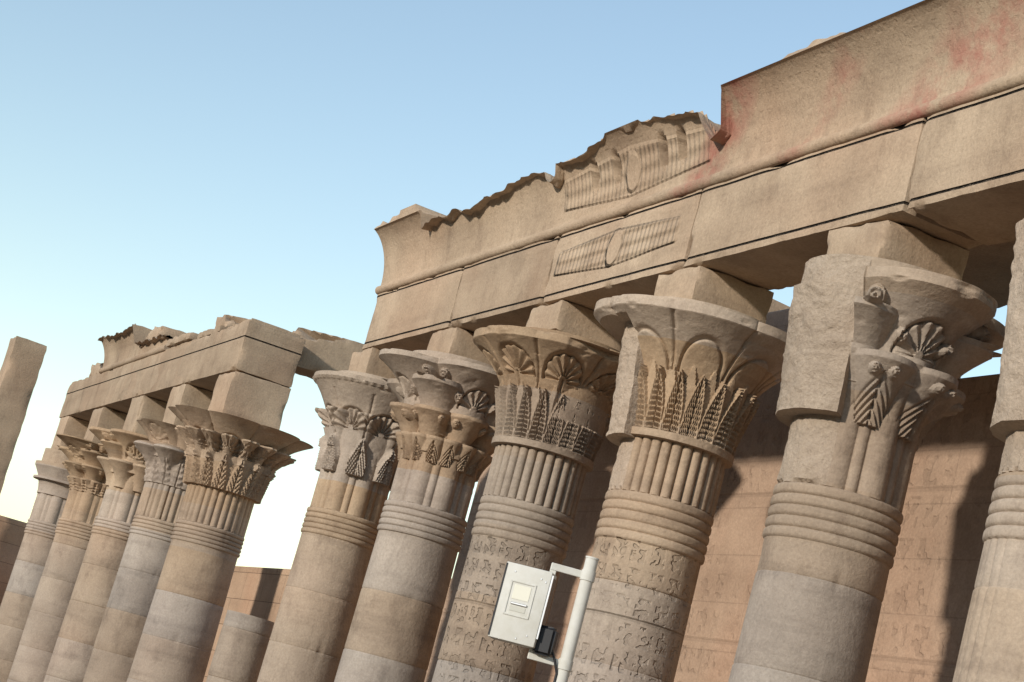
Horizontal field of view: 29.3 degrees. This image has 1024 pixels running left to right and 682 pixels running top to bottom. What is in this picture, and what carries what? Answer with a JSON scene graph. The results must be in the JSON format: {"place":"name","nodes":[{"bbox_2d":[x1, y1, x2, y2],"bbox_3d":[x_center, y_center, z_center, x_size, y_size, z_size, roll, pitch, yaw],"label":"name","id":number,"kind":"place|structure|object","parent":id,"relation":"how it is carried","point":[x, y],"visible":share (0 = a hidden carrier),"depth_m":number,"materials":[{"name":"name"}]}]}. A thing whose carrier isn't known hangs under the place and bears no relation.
{"place":"outdoors","nodes":[
{"label":"outdoors","id":0,"kind":"place"},
{"bbox_2d":[51,416,88,449],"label":"column abacus","id":1,"kind":"object","parent":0,"point":[72,426],"depth_m":43.69,"materials":[{"name":"beige stone"}]},
{"bbox_2d":[427,327,490,364],"bbox_3d":[-0.504,0.155,23.318,0.803,0.370,0.805,20,-13,-21],"label":"column abacus","id":2,"kind":"object","parent":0,"point":[457,341],"depth_m":22.91,"materials":[{"name":"beige stone"}]},
{"bbox_2d":[0,0,1006,577],"label":"sky","id":3,"kind":"structure","parent":0,"point":[182,165],"materials":[{"name":"blue"}]},
{"bbox_3d":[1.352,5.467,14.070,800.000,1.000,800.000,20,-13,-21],"label":"ground","id":4,"kind":"structure","parent":0,"visible":0},
{"bbox_2d":[0,515,26,605],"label":"wall","id":5,"kind":"structure","parent":4,"relation":"on","point":[12,533],"depth_m":52.70,"materials":[{"name":"brown stone"}]},
{"bbox_2d":[0,336,46,493],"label":"pillar","id":6,"kind":"structure","parent":4,"relation":"on","point":[21,365],"depth_m":51.60,"materials":[{"name":"stone"}]},
{"bbox_2d":[0,448,69,681],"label":"column","id":7,"kind":"structure","parent":4,"relation":"on","point":[38,537],"depth_m":43.14,"materials":[{"name":"stone"}]},
{"bbox_2d":[59,340,194,421],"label":"architrave","id":8,"kind":"object","parent":7,"relation":"on","point":[84,398],"visible":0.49,"depth_m":40.51,"materials":[{"name":"stone"}]},
{"bbox_2d":[89,363,102,376],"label":"stone block","id":9,"kind":"object","parent":8,"relation":"on","point":[95,368],"visible":0.12,"depth_m":42.81,"materials":[{"name":"stone"}]},
{"bbox_2d":[98,324,168,373],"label":"cornice","id":10,"kind":"structure","parent":8,"relation":"on","point":[130,344],"depth_m":39.58,"materials":[{"name":"stone"}]},
{"bbox_2d":[146,326,185,339],"bbox_3d":[-6.678,-0.019,38.334,0.816,0.322,1.090,20,-13,-21],"label":"stone block","id":11,"kind":"object","parent":10,"relation":"on","point":[157,331],"visible":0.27,"depth_m":37.84,"materials":[{"name":"stone"}]},
{"bbox_2d":[164,334,174,350],"bbox_3d":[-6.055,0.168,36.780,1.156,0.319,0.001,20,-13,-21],"label":"stone block","id":12,"kind":"structure","parent":10,"relation":"attached to","point":[169,336],"depth_m":36.64,"materials":[{"name":"stone"}]},
{"bbox_2d":[166,332,197,347],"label":"stone block","id":13,"kind":"structure","parent":8,"relation":"on","point":[175,341],"depth_m":35.43,"materials":[{"name":"stone"}]},
{"bbox_2d":[7,434,107,681],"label":"column","id":14,"kind":"structure","parent":4,"relation":"on","point":[86,477],"depth_m":39.83,"materials":[{"name":"stone"}]},
{"bbox_2d":[84,407,126,443],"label":"column abacus","id":15,"kind":"object","parent":14,"relation":"on","point":[105,417],"depth_m":40.41,"materials":[{"name":"beige stone"}]},
{"bbox_2d":[44,426,148,681],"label":"column","id":16,"kind":"structure","parent":4,"relation":"on","point":[123,465],"depth_m":36.56,"materials":[{"name":"stone"}]},
{"bbox_2d":[122,395,166,435],"bbox_3d":[-6.840,1.593,37.611,1.003,0.805,1.003,20,-13,-21],"label":"column abacus","id":17,"kind":"object","parent":16,"relation":"on","point":[143,406],"depth_m":37.12,"materials":[{"name":"beige stone"}]},
{"bbox_2d":[83,418,186,681],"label":"column","id":18,"kind":"structure","parent":4,"relation":"on","point":[127,609],"depth_m":33.67,"materials":[{"name":"stone"}]},
{"bbox_2d":[162,384,212,425],"bbox_3d":[-5.551,1.309,34.696,0.998,0.802,0.998,20,-13,-21],"label":"column abacus","id":19,"kind":"object","parent":18,"relation":"on","point":[188,395],"depth_m":34.24,"materials":[{"name":"beige stone"}]},
{"bbox_2d":[127,405,312,681],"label":"column","id":20,"kind":"structure","parent":4,"relation":"on","point":[233,464],"depth_m":30.92,"materials":[{"name":"stone"}]},
{"bbox_2d":[103,320,305,412],"bbox_3d":[-5.925,0.657,36.188,1.003,0.853,10.092,20,-13,-21],"label":"architrave","id":21,"kind":"object","parent":20,"relation":"on","point":[259,351],"visible":0.66,"depth_m":32.21,"materials":[{"name":"stone"}]},
{"bbox_2d":[197,325,227,338],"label":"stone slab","id":22,"kind":"structure","parent":21,"relation":"on","point":[219,328],"depth_m":33.91,"materials":[{"name":"stone"}]},
{"bbox_2d":[215,315,246,327],"bbox_3d":[-4.691,-0.210,34.072,0.790,0.289,0.893,20,-13,-21],"label":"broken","id":23,"kind":"object","parent":22,"relation":"on","point":[227,320],"visible":0.23,"depth_m":33.86,"materials":[{"name":"stone"}]},
{"bbox_2d":[228,318,300,337],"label":"slab","id":24,"kind":"structure","parent":21,"relation":"on","point":[275,327],"depth_m":32.01,"materials":[{"name":"stone"}]},
{"bbox_2d":[293,327,363,378],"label":"stone beam","id":25,"kind":"structure","parent":21,"relation":"on","point":[322,351],"depth_m":32.38,"materials":[{"name":"stone"}]},
{"bbox_2d":[208,371,290,429],"bbox_3d":[-4.303,1.034,31.873,1.001,0.804,1.000,20,-13,-21],"label":"column abacus","id":26,"kind":"object","parent":20,"relation":"on","point":[250,398],"depth_m":31.44,"materials":[{"name":"beige stone"}]},
{"bbox_2d":[206,610,273,681],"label":"column stump","id":27,"kind":"object","parent":4,"relation":"on","point":[241,647],"visible":0.98,"depth_m":27.52,"materials":[{"name":"stone"}]},
{"bbox_2d":[203,566,451,681],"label":"wall","id":28,"kind":"structure","parent":4,"relation":"on","point":[256,591],"depth_m":36.58,"materials":[{"name":"beige stone"}]},
{"bbox_2d":[257,347,399,681],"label":"column","id":29,"kind":"structure","parent":4,"relation":"on","point":[356,465],"depth_m":25.12,"materials":[{"name":"stone"}]},
{"bbox_2d":[334,348,499,681],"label":"column","id":30,"kind":"structure","parent":4,"relation":"on","point":[443,414],"depth_m":22.48,"materials":[{"name":"stone"}]},
{"bbox_2d":[362,267,463,350],"bbox_3d":[-0.927,-0.278,24.739,0.812,0.810,3.043,20,-13,-21],"label":"architrave","id":31,"kind":"object","parent":30,"relation":"on","point":[414,316],"visible":0.51,"depth_m":24.47,"materials":[{"name":"stone"}]},
{"bbox_2d":[374,0,1023,294],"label":"cornice","id":32,"kind":"structure","parent":31,"relation":"on","point":[924,58],"depth_m":17.29,"materials":[{"name":"stone"}]},
{"bbox_2d":[450,235,561,332],"bbox_3d":[0.223,-0.532,22.143,0.811,0.811,2.643,20,-13,-21],"label":"architrave","id":33,"kind":"object","parent":30,"relation":"on","point":[507,288],"visible":0.55,"depth_m":21.88,"materials":[{"name":"stone"}]},
{"bbox_2d":[432,300,621,681],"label":"column","id":34,"kind":"structure","parent":4,"relation":"on","point":[555,366],"depth_m":19.91,"materials":[{"name":"stone"}]},
{"bbox_2d":[544,189,703,310],"bbox_3d":[1.382,-0.786,19.518,0.811,0.811,3.102,20,-13,-21],"label":"architrave","id":35,"kind":"object","parent":34,"relation":"on","point":[639,251],"visible":0.58,"depth_m":19.20,"materials":[{"name":"stone"}]},
{"bbox_2d":[488,556,598,681],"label":"electrical box","id":36,"kind":"object","parent":4,"relation":"on","point":[522,605],"visible":1,"depth_m":13.43,"materials":[{"name":"white metal"}]},
{"bbox_2d":[512,584,531,601],"bbox_3d":[0.066,1.730,13.436,0.120,0.100,0.003,13,-12,12],"label":"label","id":37,"kind":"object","parent":36,"relation":"in","point":[520,592],"depth_m":13.43,"materials":[{"name":"beige paper"}]},
{"bbox_2d":[552,650,557,681],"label":"floodlight cable","id":38,"kind":"object","parent":36,"relation":"attached to","point":[555,667],"visible":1,"depth_m":13.39,"materials":[{"name":"black rubber"}]},
{"bbox_2d":[568,294,786,681],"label":"column","id":39,"kind":"structure","parent":4,"relation":"on","point":[695,379],"depth_m":17.23,"materials":[{"name":"stone"}]},
{"bbox_2d":[654,266,773,322],"bbox_3d":[1.835,-0.361,18.035,0.806,0.370,0.805,20,-13,-21],"label":"column abacus","id":40,"kind":"object","parent":39,"relation":"on","point":[701,283],"depth_m":17.70,"materials":[{"name":"beige stone"}]},
{"bbox_2d":[424,308,960,681],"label":"wall","id":41,"kind":"structure","parent":4,"relation":"on","point":[725,581],"depth_m":21.13,"materials":[{"name":"beige stone"}]},
{"bbox_2d":[434,237,789,312],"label":"roof slabs","id":42,"kind":"structure","parent":41,"relation":"on","point":[776,305],"depth_m":22.55,"materials":[{"name":"stone"}]},
{"bbox_2d":[684,123,1015,307],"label":"roof slabs","id":43,"kind":"structure","parent":41,"relation":"on","point":[987,269],"depth_m":18.28,"materials":[{"name":"stone"}]},
{"bbox_2d":[728,254,1004,681],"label":"column","id":44,"kind":"structure","parent":4,"relation":"on","point":[881,356],"depth_m":14.60,"materials":[{"name":"stone"}]},
{"bbox_2d":[683,117,982,289],"bbox_3d":[2.703,-1.078,16.535,0.814,0.812,3.434,20,-13,-21],"label":"architrave","id":45,"kind":"object","parent":44,"relation":"on","point":[769,228],"visible":0.74,"depth_m":16.26,"materials":[{"name":"stone"}]},
{"bbox_2d":[827,220,969,279],"bbox_3d":[3.002,-0.620,15.395,0.808,0.372,0.809,20,-13,-21],"label":"column abacus","id":46,"kind":"object","parent":44,"relation":"on","point":[888,239],"depth_m":15.06,"materials":[{"name":"beige stone"}]},
{"bbox_2d":[865,374,1004,681],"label":"wall","id":47,"kind":"structure","parent":4,"relation":"on","point":[930,584],"depth_m":17.62,"materials":[{"name":"beige stone"}]},
{"bbox_2d":[952,218,1023,681],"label":"column","id":48,"kind":"structure","parent":4,"relation":"on","point":[992,647],"depth_m":12.26,"materials":[{"name":"stone"}]},
{"bbox_2d":[907,84,1023,245],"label":"architrave","id":49,"kind":"object","parent":48,"relation":"on","point":[968,177],"visible":0.99,"depth_m":14.24,"materials":[{"name":"stone"}]}
]}

